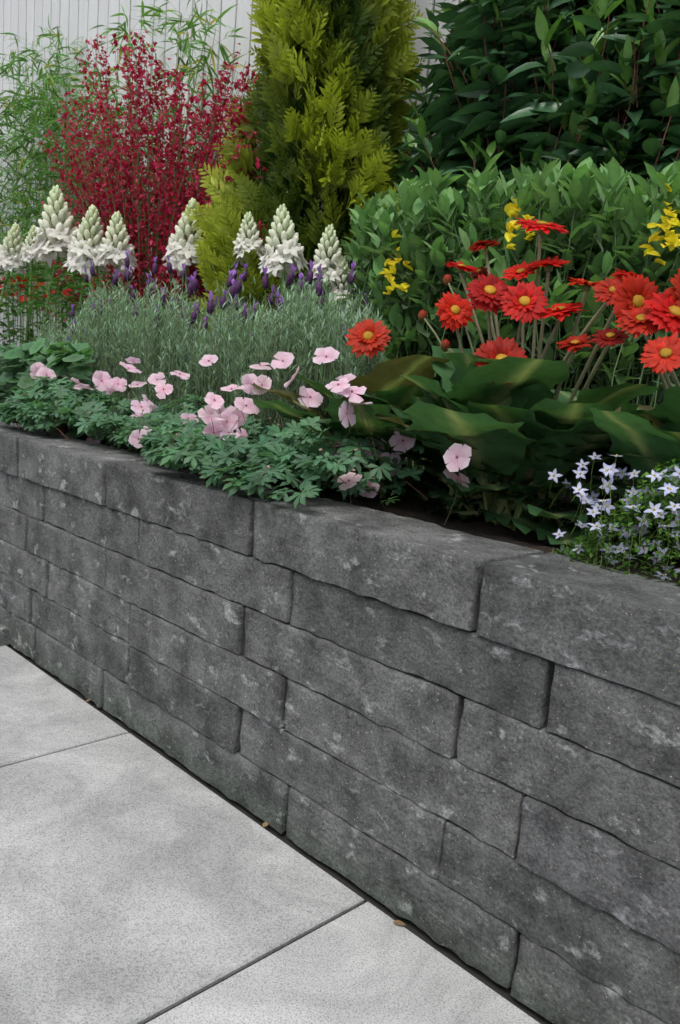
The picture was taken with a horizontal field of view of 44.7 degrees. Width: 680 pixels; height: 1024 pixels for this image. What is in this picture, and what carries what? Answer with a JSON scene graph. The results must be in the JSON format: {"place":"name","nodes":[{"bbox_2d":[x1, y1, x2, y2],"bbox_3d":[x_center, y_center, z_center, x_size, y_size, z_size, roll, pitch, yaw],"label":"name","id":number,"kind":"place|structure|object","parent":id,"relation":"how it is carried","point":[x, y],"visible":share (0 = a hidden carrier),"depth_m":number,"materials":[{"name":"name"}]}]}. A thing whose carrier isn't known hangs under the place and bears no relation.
{"place":"outdoors","nodes":[
{"label":"outdoors","id":0,"kind":"place"},
{"bbox_2d":[6,645,553,1023],"bbox_3d":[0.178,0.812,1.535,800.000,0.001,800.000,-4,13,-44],"label":"joint","id":1,"kind":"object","parent":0,"point":[478,974],"depth_m":1.70,"materials":[{"name":"grey"}]},
{"bbox_2d":[0,645,539,1023],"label":"paving slabs","id":2,"kind":"structure","parent":1,"relation":"on","point":[141,882],"depth_m":1.57,"materials":[{"name":"concrete"}]},
{"bbox_2d":[0,624,9,645],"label":"kerb stones","id":3,"kind":"object","parent":2,"relation":"on","point":[4,634],"visible":1,"depth_m":2.87,"materials":[{"name":"grey stone"}]},
{"bbox_2d":[86,699,404,924],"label":"fallen leaves","id":4,"kind":"object","parent":2,"relation":"on","point":[398,922],"visible":1,"depth_m":1.58,"materials":[{"name":"brown plant"}]},
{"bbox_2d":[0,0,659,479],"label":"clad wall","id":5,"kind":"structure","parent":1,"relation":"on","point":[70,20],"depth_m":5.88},
{"bbox_2d":[0,421,679,1023],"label":"retaining wall","id":6,"kind":"structure","parent":1,"relation":"on","point":[464,747],"depth_m":1.57,"materials":[{"name":"stone"}]},
{"bbox_2d":[12,422,679,583],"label":"bed soil","id":7,"kind":"structure","parent":0,"point":[409,505],"depth_m":2.02,"materials":[{"name":"brown soil"}]},
{"bbox_2d":[0,265,122,437],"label":"foliage","id":8,"kind":"object","parent":7,"relation":"on","point":[59,360],"depth_m":3.79,"materials":[{"name":"green plant"}]},
{"bbox_2d":[0,0,247,361],"bbox_3d":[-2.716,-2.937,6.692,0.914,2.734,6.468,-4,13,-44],"label":"bamboo leaves","id":9,"kind":"object","parent":7,"relation":"on","point":[19,110],"visible":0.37,"depth_m":5.90,"materials":[{"name":"green plant"}]},
{"bbox_2d":[0,184,354,393],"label":"white flower spikes","id":10,"kind":"object","parent":7,"relation":"on","point":[75,244],"depth_m":4.08,"materials":[{"name":"white plant"}]},
{"bbox_2d":[35,254,397,498],"bbox_3d":[-0.766,-0.689,3.464,0.769,0.740,3.196,-4,13,-44],"label":"lavender","id":11,"kind":"object","parent":7,"relation":"on","point":[285,335],"depth_m":2.81,"materials":[{"name":"green plant"}]},
{"bbox_2d":[67,250,369,350],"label":"lavender flowers","id":12,"kind":"object","parent":11,"relation":"attached to","point":[193,284],"visible":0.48,"depth_m":2.93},
{"bbox_2d":[39,30,421,392],"bbox_3d":[-0.940,-1.666,4.644,0.904,2.245,3.502,-4,13,-44],"label":"broom","id":13,"kind":"object","parent":7,"relation":"on","point":[168,208],"depth_m":4.34,"materials":[{"name":"red plant"}]},
{"bbox_2d":[0,346,470,524],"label":"cranesbill","id":14,"kind":"object","parent":7,"relation":"on","point":[264,450],"depth_m":2.12,"materials":[{"name":"green plant"}]},
{"bbox_2d":[183,0,431,361],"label":"conifer","id":15,"kind":"object","parent":7,"relation":"on","point":[360,73],"depth_m":3.46,"materials":[{"name":"green plant"}]},
{"bbox_2d":[239,218,679,558],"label":"gerbera","id":16,"kind":"object","parent":7,"relation":"on","point":[520,431],"depth_m":1.81,"materials":[{"name":"plant"}]},
{"bbox_2d":[381,0,679,406],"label":"laurel","id":17,"kind":"object","parent":7,"relation":"on","point":[448,120],"depth_m":2.72,"materials":[{"name":"green plant"}]},
{"bbox_2d":[547,452,679,584],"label":"star-shaped flowers","id":18,"kind":"object","parent":7,"relation":"on","point":[588,549],"depth_m":1.54,"materials":[{"name":"white plant"}]},
{"bbox_2d":[335,151,679,524],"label":"shrub","id":19,"kind":"object","parent":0,"point":[550,182],"depth_m":2.36,"materials":[{"name":"green plant"}]}
]}

